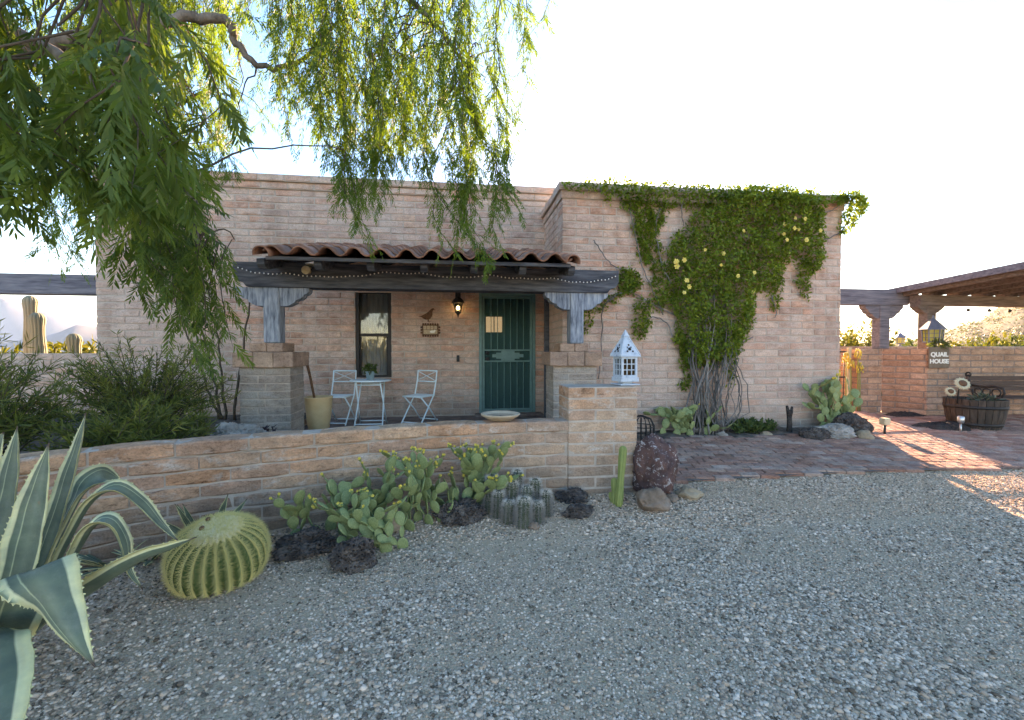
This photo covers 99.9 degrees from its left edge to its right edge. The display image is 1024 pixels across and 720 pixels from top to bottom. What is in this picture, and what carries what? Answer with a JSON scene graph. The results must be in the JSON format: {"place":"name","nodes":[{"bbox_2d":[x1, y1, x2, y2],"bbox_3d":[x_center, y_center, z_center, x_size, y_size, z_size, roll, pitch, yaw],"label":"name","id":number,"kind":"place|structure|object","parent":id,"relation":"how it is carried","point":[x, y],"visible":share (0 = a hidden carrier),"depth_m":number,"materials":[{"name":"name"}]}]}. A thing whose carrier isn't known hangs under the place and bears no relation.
{"place":"outdoors","nodes":[
{"label":"outdoors","id":0,"kind":"place"},
{"bbox_2d":[0,297,96,342],"bbox_3d":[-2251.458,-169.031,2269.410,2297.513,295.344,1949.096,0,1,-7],"label":"mountains","id":1,"kind":"structure","parent":0,"point":[11,312],"depth_m":2080.10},
{"bbox_2d":[0,325,97,352],"bbox_3d":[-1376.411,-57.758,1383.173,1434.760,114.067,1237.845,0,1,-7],"label":"hills","id":2,"kind":"structure","parent":0,"point":[85,333],"depth_m":1335.42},
{"bbox_2d":[304,412,544,429],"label":"patio floor","id":3,"kind":"structure","parent":0,"point":[476,417],"depth_m":6.93,"materials":[{"name":"concrete"}]},
{"bbox_2d":[262,424,276,431],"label":"purple plant","id":4,"kind":"object","parent":3,"relation":"on","point":[266,427],"visible":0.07,"depth_m":4.49,"materials":[{"name":"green plant"}]},
{"bbox_2d":[304,395,332,429],"bbox_3d":[-2.619,0.739,5.828,0.364,0.490,0.364,0,1,-7],"label":"tall planter","id":5,"kind":"object","parent":3,"relation":"on","point":[318,409],"visible":0.78,"depth_m":5.70,"materials":[{"name":"ceramic"}]},
{"bbox_2d":[306,365,315,397],"bbox_3d":[-2.768,0.206,5.870,0.224,0.642,0.041,1,1,23],"label":"wooden stake","id":6,"kind":"object","parent":5,"relation":"in","point":[310,379],"visible":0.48,"depth_m":5.85,"materials":[{"name":"wood"}]},
{"bbox_2d":[330,370,356,425],"bbox_3d":[-2.619,0.563,6.543,0.375,0.804,0.472,0,1,2],"label":"folding chair","id":7,"kind":"object","parent":3,"relation":"on","point":[344,396],"visible":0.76,"depth_m":6.64,"materials":[{"name":"white metal"}]},
{"bbox_2d":[349,378,390,425],"bbox_3d":[-2.090,0.628,6.367,0.592,0.678,0.592,0,1,-7],"label":"bistro table","id":8,"kind":"object","parent":3,"relation":"on","point":[366,381],"visible":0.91,"depth_m":6.29,"materials":[{"name":"white metal"}]},
{"bbox_2d":[361,363,378,379],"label":"potted plant","id":9,"kind":"object","parent":8,"relation":"on","point":[369,373],"visible":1,"depth_m":6.28,"materials":[{"name":"green plant"}]},
{"bbox_2d":[401,370,437,422],"bbox_3d":[-1.409,0.562,6.588,0.375,0.804,0.472,1,1,25],"label":"folding chair","id":10,"kind":"object","parent":3,"relation":"on","point":[417,395],"visible":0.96,"depth_m":6.62,"materials":[{"name":"white metal"}]},
{"bbox_2d":[0,0,1023,345],"label":"sky","id":11,"kind":"structure","parent":0,"point":[915,106],"materials":[{"name":"white"}]},
{"bbox_2d":[24,391,1023,719],"bbox_3d":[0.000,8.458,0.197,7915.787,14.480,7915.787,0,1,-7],"label":"ground","id":12,"kind":"structure","parent":0,"point":[296,599],"depth_m":2.31,"materials":[{"name":"grey gravel"}]},
{"bbox_2d":[0,344,49,352],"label":"desert shrub","id":13,"kind":"object","parent":12,"relation":"on","point":[16,349],"visible":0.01,"depth_m":9.40,"materials":[{"name":"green plant"}]},
{"bbox_2d":[21,295,38,352],"bbox_3d":[-9.453,-0.057,8.469,0.253,2.422,0.238,0,1,-7],"label":"saguaro","id":14,"kind":"object","parent":12,"relation":"on","point":[30,304],"visible":0.3,"depth_m":8.36,"materials":[{"name":"plant"}]},
{"bbox_2d":[28,312,47,352],"bbox_3d":[-8.658,0.149,7.870,0.254,2.038,0.239,0,1,-7],"label":"saguaro","id":15,"kind":"object","parent":12,"relation":"on","point":[37,322],"visible":0.49,"depth_m":7.79,"materials":[{"name":"plant"}]},
{"bbox_2d":[0,273,96,295],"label":"garden pergola","id":16,"kind":"object","parent":12,"relation":"on","point":[34,284],"visible":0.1,"depth_m":6.55,"materials":[{"name":"grey wood"}]},
{"bbox_2d":[0,353,98,415],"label":"garden back wall","id":17,"kind":"structure","parent":12,"relation":"on","point":[19,357],"depth_m":6.88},
{"bbox_2d":[10,341,96,352],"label":"desert shrub","id":18,"kind":"object","parent":12,"relation":"on","point":[85,347],"visible":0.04,"depth_m":10.32,"materials":[{"name":"green plant"}]},
{"bbox_2d":[49,335,96,352],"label":"desert shrub","id":19,"kind":"object","parent":12,"relation":"on","point":[64,346],"visible":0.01,"depth_m":10.94,"materials":[{"name":"green plant"}]},
{"bbox_2d":[65,333,82,352],"bbox_3d":[-8.341,0.326,8.217,0.255,1.668,0.240,0,1,-7],"label":"saguaro","id":20,"kind":"object","parent":12,"relation":"on","point":[75,340],"visible":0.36,"depth_m":8.14,"materials":[{"name":"plant"}]},
{"bbox_2d":[0,413,196,719],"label":"agave","id":21,"kind":"object","parent":12,"relation":"on","point":[42,583],"visible":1,"depth_m":1.81,"materials":[{"name":"green plant"}]},
{"bbox_2d":[77,539,147,577],"bbox_3d":[-2.699,1.302,2.780,0.585,0.175,0.279,0,1,-7],"label":"agave","id":22,"kind":"object","parent":12,"relation":"on","point":[89,559],"visible":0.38,"depth_m":2.82,"materials":[{"name":"plant"}]},
{"bbox_2d":[112,549,160,565],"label":"agave","id":23,"kind":"object","parent":12,"relation":"on","point":[146,562],"visible":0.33,"depth_m":2.92,"materials":[{"name":"plant"}]},
{"bbox_2d":[3,413,305,453],"bbox_3d":[-4.999,0.923,4.626,4.250,0.082,6.000,0,1,-7],"label":"garden bed","id":24,"kind":"object","parent":12,"relation":"on","point":[228,420],"visible":0.06,"depth_m":5.95,"materials":[{"name":"soil"}]},
{"bbox_2d":[0,318,67,406],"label":"willow leaf shrub","id":25,"kind":"object","parent":24,"relation":"on","point":[20,347],"visible":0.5,"depth_m":4.62,"materials":[{"name":"plant"}]},
{"bbox_2d":[0,349,105,455],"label":"willow leaf shrub","id":26,"kind":"object","parent":24,"relation":"on","point":[13,415],"visible":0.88,"depth_m":3.55,"materials":[{"name":"plant"}]},
{"bbox_2d":[20,392,219,451],"bbox_3d":[-3.279,0.638,3.683,1.392,0.743,0.983,0,1,-7],"label":"willow leaf shrub","id":27,"kind":"object","parent":24,"relation":"on","point":[155,426],"visible":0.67,"depth_m":3.57,"materials":[{"name":"green plant"}]},
{"bbox_2d":[49,329,241,425],"bbox_3d":[-3.857,0.329,4.561,1.751,1.319,1.309,0,1,-7],"label":"willow leaf shrub","id":28,"kind":"object","parent":24,"relation":"on","point":[107,390],"visible":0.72,"depth_m":4.43,"materials":[{"name":"green plant"}]},
{"bbox_2d":[165,376,248,436],"bbox_3d":[-3.433,0.618,4.559,1.364,0.915,1.427,1,2,40],"label":"beargrass tuft","id":29,"kind":"object","parent":24,"relation":"on","point":[204,419],"visible":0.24,"depth_m":4.63,"materials":[{"name":"green plant"}]},
{"bbox_2d":[183,302,251,419],"bbox_3d":[-4.338,-0.156,6.368,0.947,2.131,0.143,0,1,-13],"label":"thorny sapling","id":30,"kind":"object","parent":24,"relation":"on","point":[219,415],"visible":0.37,"depth_m":6.38,"materials":[{"name":"plant"}]},
{"bbox_2d":[210,421,266,435],"bbox_3d":[-2.660,0.795,4.169,0.490,0.412,0.504,1,2,43],"label":"rock","id":31,"kind":"object","parent":24,"relation":"on","point":[224,428],"visible":0.3,"depth_m":4.10,"materials":[{"name":"stone"}]},
{"bbox_2d":[166,495,246,534],"bbox_3d":[-2.154,1.163,2.980,0.551,0.449,0.225,0,1,-7],"label":"agave","id":32,"kind":"object","parent":12,"relation":"on","point":[186,517],"visible":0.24,"depth_m":2.97,"materials":[{"name":"plant"}]},
{"bbox_2d":[158,510,271,599],"bbox_3d":[-1.857,1.217,2.729,0.612,0.478,0.612,0,1,-7],"label":"golden barrel cactus","id":33,"kind":"object","parent":12,"relation":"on","point":[225,551],"visible":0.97,"depth_m":2.57,"materials":[{"name":"green plant"}]},
{"bbox_2d":[0,0,557,382],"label":"pepper tree","id":34,"kind":"object","parent":12,"relation":"on","point":[112,104],"visible":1,"depth_m":2.28,"materials":[{"name":"green plant"}]},
{"bbox_2d":[271,526,336,561],"bbox_3d":[-1.478,1.323,3.078,0.467,0.225,0.331,0,1,-7],"label":"lava rock","id":35,"kind":"object","parent":12,"relation":"on","point":[312,541],"visible":0.94,"depth_m":3.02,"materials":[{"name":"stone"}]},
{"bbox_2d":[2,384,636,567],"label":"patio wall","id":36,"kind":"structure","parent":12,"relation":"on","point":[585,435],"depth_m":3.54,"materials":[{"name":"beige brick"}]},
{"bbox_2d":[481,410,519,421],"bbox_3d":[-0.110,0.542,4.113,0.376,0.069,0.376,0,1,-7],"label":"bird bath","id":37,"kind":"object","parent":36,"relation":"on","point":[500,416],"visible":1,"depth_m":4.05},
{"bbox_2d":[610,330,640,385],"bbox_3d":[1.145,-0.028,4.351,0.227,0.554,0.227,0,1,-15],"label":"wooden lantern","id":38,"kind":"object","parent":36,"relation":"on","point":[625,353],"visible":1,"depth_m":4.29,"materials":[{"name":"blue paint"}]},
{"bbox_2d":[269,471,393,539],"bbox_3d":[-1.312,1.145,3.258,0.804,0.518,0.503,0,1,-7],"label":"prickly pear","id":39,"kind":"object","parent":12,"relation":"on","point":[301,509],"visible":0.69,"depth_m":3.25,"materials":[{"name":"green plant"}]},
{"bbox_2d":[326,535,377,575],"bbox_3d":[-1.074,1.317,2.872,0.283,0.295,0.252,1,1,22],"label":"lava rock","id":40,"kind":"object","parent":12,"relation":"on","point":[351,556],"visible":0.91,"depth_m":2.81,"materials":[{"name":"stone"}]},
{"bbox_2d":[308,487,409,552],"bbox_3d":[-1.073,1.177,3.108,0.653,0.486,0.441,0,1,16],"label":"prickly pear","id":41,"kind":"object","parent":12,"relation":"on","point":[365,522],"visible":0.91,"depth_m":3.06,"materials":[{"name":"green plant"}]},
{"bbox_2d":[373,506,400,533],"bbox_3d":[-1.023,1.292,3.414,0.305,0.255,0.212,0,1,-7],"label":"stone","id":42,"kind":"object","parent":12,"relation":"on","point":[396,526],"visible":0.11,"depth_m":3.36,"materials":[{"name":"stone"}]},
{"bbox_2d":[358,446,454,530],"bbox_3d":[-0.863,1.040,3.451,0.609,0.703,0.649,1,2,31],"label":"prickly pear","id":43,"kind":"object","parent":12,"relation":"on","point":[417,479],"visible":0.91,"depth_m":3.42,"materials":[{"name":"green plant"}]},
{"bbox_2d":[432,497,486,526],"bbox_3d":[-0.449,1.280,3.608,0.432,0.231,0.317,-1,2,-33],"label":"lava rock","id":44,"kind":"object","parent":12,"relation":"on","point":[466,511],"visible":0.89,"depth_m":3.51,"materials":[{"name":"stone"}]},
{"bbox_2d":[92,165,848,431],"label":"adobe house","id":45,"kind":"structure","parent":12,"relation":"on","point":[518,344],"depth_m":6.67,"materials":[{"name":"brown brick"}]},
{"bbox_2d":[301,263,313,273],"bbox_3d":[-2.426,-1.088,5.188,0.182,0.127,0.156,0,1,-7],"label":"flood lamp","id":46,"kind":"object","parent":45,"relation":"attached to","point":[305,269],"visible":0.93,"depth_m":5.13,"materials":[{"name":"beige metal"}]},
{"bbox_2d":[355,292,391,377],"bbox_3d":[-2.308,-0.428,7.238,0.570,1.560,0.231,0,1,-7],"label":"window","id":47,"kind":"structure","parent":45,"relation":"in","point":[373,310],"depth_m":7.30,"materials":[{"name":"black glass"}]},
{"bbox_2d":[237,266,615,282],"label":"string lights","id":48,"kind":"object","parent":45,"relation":"attached to","point":[427,274],"visible":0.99,"depth_m":5.42,"materials":[{"name":"black plastic"}]},
{"bbox_2d":[418,308,434,321],"bbox_3d":[-1.426,-0.757,7.200,0.290,0.225,0.012,0,1,-7],"label":"metal quail","id":49,"kind":"object","parent":45,"relation":"attached to","point":[428,315],"visible":1,"depth_m":7.20,"materials":[{"name":"metal"}]},
{"bbox_2d":[420,323,440,336],"bbox_3d":[-1.367,-0.504,7.208,0.334,0.228,0.029,0,1,-7],"label":"house plaque","id":50,"kind":"object","parent":45,"relation":"attached to","point":[427,329],"visible":1,"depth_m":7.20,"materials":[{"name":"metal"}]},
{"bbox_2d":[451,293,463,316],"bbox_3d":[-0.904,-0.919,7.158,0.207,0.435,0.237,-1,2,-30],"label":"wall lamp","id":51,"kind":"object","parent":45,"relation":"attached to","point":[458,302],"visible":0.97,"depth_m":7.10,"materials":[{"name":"black metal"}]},
{"bbox_2d":[479,293,534,412],"bbox_3d":[-0.081,-0.115,7.427,0.973,2.065,0.145,0,1,-7],"label":"screen door","id":52,"kind":"structure","parent":45,"relation":"in","point":[506,320],"depth_m":7.42,"materials":[{"name":"teal metal"}]},
{"bbox_2d":[555,174,874,434],"bbox_3d":[3.082,-0.759,6.371,5.037,3.757,0.678,0,1,-7],"label":"climbing vine","id":53,"kind":"object","parent":45,"relation":"attached to","point":[705,354],"visible":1,"depth_m":6.27,"materials":[{"name":"green plant"}]},
{"bbox_2d":[421,466,523,505],"bbox_3d":[-0.386,1.137,3.685,0.972,0.454,0.289,0,1,6],"label":"prickly pear","id":54,"kind":"object","parent":12,"relation":"on","point":[500,482],"visible":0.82,"depth_m":3.69,"materials":[{"name":"green plant"}]},
{"bbox_2d":[447,440,514,503],"bbox_3d":[-0.227,1.027,3.729,0.626,0.654,0.399,0,1,-20],"label":"prickly pear","id":55,"kind":"object","parent":12,"relation":"on","point":[473,465],"visible":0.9,"depth_m":3.74,"materials":[{"name":"green plant"}]},
{"bbox_2d":[480,466,554,529],"bbox_3d":[0.055,1.194,3.703,0.533,0.487,0.590,-1,2,-39],"label":"spiny cactus cluster","id":56,"kind":"object","parent":12,"relation":"on","point":[525,505],"visible":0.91,"depth_m":3.63,"materials":[{"name":"plant"}]},
{"bbox_2d":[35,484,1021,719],"bbox_3d":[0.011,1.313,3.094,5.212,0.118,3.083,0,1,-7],"label":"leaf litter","id":57,"kind":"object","parent":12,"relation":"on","point":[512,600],"visible":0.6,"depth_m":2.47,"materials":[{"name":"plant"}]},
{"bbox_2d":[528,521,539,529],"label":"stone","id":58,"kind":"object","parent":12,"relation":"on","point":[533,525],"visible":0.99,"depth_m":3.44,"materials":[{"name":"stone"}]},
{"bbox_2d":[82,307,1023,351],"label":"desert scrub","id":59,"kind":"object","parent":12,"relation":"on","point":[969,323],"visible":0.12,"depth_m":190.53,"materials":[{"name":"green plant"}]},
{"bbox_2d":[554,487,588,503],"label":"lava rock","id":60,"kind":"object","parent":12,"relation":"on","point":[573,495],"visible":0.98,"depth_m":3.96,"materials":[{"name":"stone"}]},
{"bbox_2d":[560,502,594,518],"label":"lava rock","id":61,"kind":"object","parent":12,"relation":"on","point":[580,510],"visible":0.94,"depth_m":3.64,"materials":[{"name":"stone"}]},
{"bbox_2d":[609,446,626,506],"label":"column cactus","id":62,"kind":"object","parent":12,"relation":"on","point":[616,495],"depth_m":3.90,"materials":[{"name":"plant"}]},
{"bbox_2d":[635,487,670,511],"bbox_3d":[1.267,1.261,3.829,0.328,0.272,0.250,0,1,-7],"label":"rock","id":63,"kind":"object","parent":12,"relation":"on","point":[654,499],"visible":0.94,"depth_m":3.75,"materials":[{"name":"stone"}]},
{"bbox_2d":[632,433,678,493],"bbox_3d":[1.404,1.064,4.157,0.458,0.724,0.379,-1,1,-27],"label":"boulder","id":64,"kind":"object","parent":12,"relation":"on","point":[655,460],"visible":0.85,"depth_m":4.05,"materials":[{"name":"stone"}]},
{"bbox_2d":[666,493,678,501],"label":"rock","id":65,"kind":"object","parent":12,"relation":"on","point":[672,497],"visible":0.73,"depth_m":3.98,"materials":[{"name":"stone"}]},
{"bbox_2d":[675,485,703,500],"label":"rock","id":66,"kind":"object","parent":12,"relation":"on","point":[689,493],"visible":0.93,"depth_m":4.05,"materials":[{"name":"stone"}]},
{"bbox_2d":[637,426,804,440],"bbox_3d":[3.161,1.099,6.253,4.050,0.139,0.550,0,1,-7],"label":"planting bed","id":67,"kind":"object","parent":12,"relation":"on","point":[668,434],"visible":0.3,"depth_m":6.26,"materials":[{"name":"soil"}]},
{"bbox_2d":[643,404,731,434],"bbox_3d":[2.496,0.880,6.172,1.212,0.531,0.368,0,1,1],"label":"prickly pear","id":68,"kind":"object","parent":67,"relation":"on","point":[680,419],"visible":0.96,"depth_m":6.16,"materials":[{"name":"green plant"}]},
{"bbox_2d":[689,415,719,427],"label":"plant","id":69,"kind":"object","parent":67,"relation":"on","point":[705,425],"visible":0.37,"depth_m":6.33,"materials":[{"name":"green plant"}]},
{"bbox_2d":[716,431,727,435],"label":"stone","id":70,"kind":"object","parent":67,"relation":"on","point":[721,433],"visible":0.63,"depth_m":6.15,"materials":[{"name":"stone"}]},
{"bbox_2d":[729,416,778,433],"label":"plant","id":71,"kind":"object","parent":67,"relation":"on","point":[750,425],"visible":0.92,"depth_m":6.26,"materials":[{"name":"green plant"}]},
{"bbox_2d":[759,431,772,434],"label":"stone","id":72,"kind":"object","parent":67,"relation":"on","point":[765,433],"visible":0.59,"depth_m":6.21,"materials":[{"name":"stone"}]},
{"bbox_2d":[786,406,792,431],"bbox_3d":[4.104,0.901,6.369,0.091,0.455,0.082,-1,2,-37],"label":"forked post","id":73,"kind":"object","parent":67,"relation":"on","point":[789,413],"visible":0.93,"depth_m":6.35,"materials":[{"name":"wood"}]},
{"bbox_2d":[802,373,862,425],"bbox_3d":[4.874,0.667,6.494,0.928,0.920,0.422,0,1,-18],"label":"prickly pear","id":74,"kind":"object","parent":67,"relation":"on","point":[832,392],"visible":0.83,"depth_m":6.51,"materials":[{"name":"green plant"}]},
{"bbox_2d":[798,427,831,439],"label":"rock","id":75,"kind":"object","parent":12,"relation":"on","point":[816,433],"visible":0.8,"depth_m":6.02,"materials":[{"name":"stone"}]},
{"bbox_2d":[839,347,851,394],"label":"iron gate","id":76,"kind":"structure","parent":12,"relation":"on","point":[849,350],"depth_m":8.51,"materials":[{"name":"orange metal"}]},
{"bbox_2d":[831,412,873,432],"bbox_3d":[5.015,0.962,6.370,0.561,0.375,0.456,0,1,-7],"label":"rock","id":77,"kind":"object","parent":12,"relation":"on","point":[855,421],"visible":0.59,"depth_m":6.24,"materials":[{"name":"stone"}]},
{"bbox_2d":[840,318,864,345],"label":"desert shrub","id":78,"kind":"object","parent":12,"relation":"on","point":[850,332],"visible":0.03,"depth_m":20.82,"materials":[{"name":"green plant"}]},
{"bbox_2d":[839,319,900,345],"bbox_3d":[13.743,-0.427,16.917,2.601,2.622,2.587,0,1,-7],"label":"desert shrub","id":79,"kind":"object","parent":12,"relation":"on","point":[853,341],"visible":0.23,"depth_m":16.87,"materials":[{"name":"green plant"}]},
{"bbox_2d":[883,411,926,416],"bbox_3d":[7.121,0.997,7.817,0.868,0.144,0.470,0,1,-7],"label":"mulch mound","id":80,"kind":"object","parent":12,"relation":"on","point":[904,414],"visible":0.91,"depth_m":7.72,"materials":[{"name":"soil"}]},
{"bbox_2d":[895,332,961,345],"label":"desert shrub","id":81,"kind":"object","parent":12,"relation":"on","point":[909,342],"visible":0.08,"depth_m":27.55,"materials":[{"name":"green plant"}]},
{"bbox_2d":[839,346,1023,390],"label":"wall","id":82,"kind":"structure","parent":12,"relation":"on","point":[953,347],"depth_m":12.69,"materials":[{"name":"brick"}]},
{"bbox_2d":[894,331,906,345],"bbox_3d":[12.282,-0.674,13.606,0.296,0.475,0.271,0,1,-7],"label":"tin lantern","id":83,"kind":"object","parent":82,"relation":"on","point":[900,337],"visible":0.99,"depth_m":13.55,"materials":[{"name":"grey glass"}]},
{"bbox_2d":[840,349,1023,415],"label":"boundary wall","id":84,"kind":"structure","parent":12,"relation":"on","point":[910,380],"depth_m":7.98,"materials":[{"name":"brick"}]},
{"bbox_2d":[840,289,918,348],"bbox_3d":[6.490,-0.799,8.395,3.070,1.152,0.200,0,1,-7],"label":"entry pergola","id":85,"kind":"object","parent":84,"relation":"on","point":[880,308],"visible":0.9,"depth_m":8.40,"materials":[{"name":"grey wood"}]},
{"bbox_2d":[919,315,946,348],"bbox_3d":[7.906,-0.529,8.078,0.374,0.626,0.382,0,1,-7],"label":"tin lantern","id":86,"kind":"object","parent":84,"relation":"on","point":[932,328],"visible":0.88,"depth_m":8.00,"materials":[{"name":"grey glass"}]},
{"bbox_2d":[928,347,948,367],"bbox_3d":[7.795,-0.046,7.855,0.370,0.390,0.032,0,1,0],"label":"quail house sign","id":87,"kind":"object","parent":84,"relation":"attached to","point":[938,357],"visible":1,"depth_m":7.84,"materials":[{"name":"wood"}]},
{"bbox_2d":[925,337,951,349],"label":"plant","id":88,"kind":"object","parent":84,"relation":"on","point":[943,342],"visible":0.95,"depth_m":7.86,"materials":[{"name":"green plant"}]},
{"bbox_2d":[912,420,970,430],"bbox_3d":[6.874,1.034,6.784,1.407,0.155,0.636,0,1,-7],"label":"mulch mound","id":89,"kind":"object","parent":12,"relation":"on","point":[946,425],"visible":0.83,"depth_m":6.67,"materials":[{"name":"soil"}]},
{"bbox_2d":[944,387,955,404],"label":"metal sunflower","id":90,"kind":"object","parent":89,"relation":"on","point":[950,391],"visible":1,"depth_m":6.48,"materials":[{"name":"beige metal"}]},
{"bbox_2d":[888,262,1023,348],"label":"ramada","id":91,"kind":"object","parent":12,"relation":"on","point":[1001,286],"visible":0.85,"depth_m":8.20,"materials":[{"name":"brown wood"}]},
{"bbox_2d":[959,306,1011,311],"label":"ramada string lights","id":92,"kind":"object","parent":91,"relation":"hanging from","point":[988,310],"visible":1,"depth_m":8.29,"materials":[{"name":"black plastic"}]},
{"bbox_2d":[939,330,1010,345],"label":"desert shrub","id":93,"kind":"object","parent":12,"relation":"on","point":[989,341],"visible":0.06,"depth_m":17.07,"materials":[{"name":"green plant"}]},
{"bbox_2d":[961,332,1023,345],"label":"desert shrub","id":94,"kind":"object","parent":12,"relation":"on","point":[1005,335],"visible":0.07,"depth_m":22.82,"materials":[{"name":"green plant"}]},
{"bbox_2d":[967,333,1023,345],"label":"desert shrub","id":95,"kind":"object","parent":12,"relation":"on","point":[1014,343],"visible":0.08,"depth_m":16.21,"materials":[{"name":"green plant"}]},
{"bbox_2d":[636,410,1023,483],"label":"brick paving","id":96,"kind":"structure","parent":0,"point":[902,444],"depth_m":5.40,"materials":[{"name":"red brick"}]},
{"bbox_2d":[636,415,654,442],"bbox_3d":[1.674,0.921,5.580,0.361,0.406,0.361,0,1,-7],"label":"wire basket","id":97,"kind":"object","parent":96,"relation":"on","point":[641,423],"visible":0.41,"depth_m":5.51,"materials":[{"name":"black metal"}]},
{"bbox_2d":[813,423,856,438],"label":"rock","id":98,"kind":"object","parent":96,"relation":"on","point":[840,431],"visible":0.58,"depth_m":6.06,"materials":[{"name":"stone"}]},
{"bbox_2d":[842,348,863,410],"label":"yellow bloom spikes","id":99,"kind":"object","parent":96,"relation":"on","point":[852,363],"visible":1,"depth_m":8.34,"materials":[{"name":"plant"}]},
{"bbox_2d":[855,430,874,438],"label":"rock","id":100,"kind":"object","parent":96,"relation":"on","point":[863,434],"visible":0.62,"depth_m":6.04,"materials":[{"name":"stone"}]},
{"bbox_2d":[879,418,890,433],"bbox_3d":[5.476,0.995,6.318,0.100,0.285,0.100,0,1,-7],"label":"path light","id":101,"kind":"object","parent":96,"relation":"on","point":[884,422],"visible":0.88,"depth_m":6.29,"materials":[{"name":"silver metal"}]},
{"bbox_2d":[957,416,964,431],"bbox_3d":[6.754,0.989,6.472,0.084,0.291,0.082,0,1,-7],"label":"path light","id":102,"kind":"object","parent":96,"relation":"on","point":[961,420],"visible":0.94,"depth_m":6.45,"materials":[{"name":"silver metal"}]},
{"bbox_2d":[942,396,1009,430],"bbox_3d":[7.354,0.846,6.838,0.737,0.470,0.737,0,1,-7],"label":"barrel planter","id":103,"kind":"object","parent":96,"relation":"on","point":[985,415],"visible":0.9,"depth_m":6.58,"materials":[{"name":"brown wood"}]},
{"bbox_2d":[953,377,969,403],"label":"metal sunflower","id":104,"kind":"object","parent":103,"relation":"in","point":[962,383],"visible":1,"depth_m":6.67,"materials":[{"name":"beige metal"}]},
{"bbox_2d":[962,391,1005,400],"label":"barrel succulents","id":105,"kind":"object","parent":103,"relation":"in","point":[985,397],"visible":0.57,"depth_m":6.75,"materials":[{"name":"plant"}]},
{"bbox_2d":[965,372,1023,398],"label":"park bench","id":106,"kind":"object","parent":96,"relation":"on","point":[974,386],"visible":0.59,"depth_m":7.57,"materials":[{"name":"brown wood"}]},
{"bbox_2d":[897,307,1023,345],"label":"scrub hill","id":107,"kind":"structure","parent":0,"point":[1003,311],"depth_m":183.76,"materials":[{"name":"plant"}]}
]}

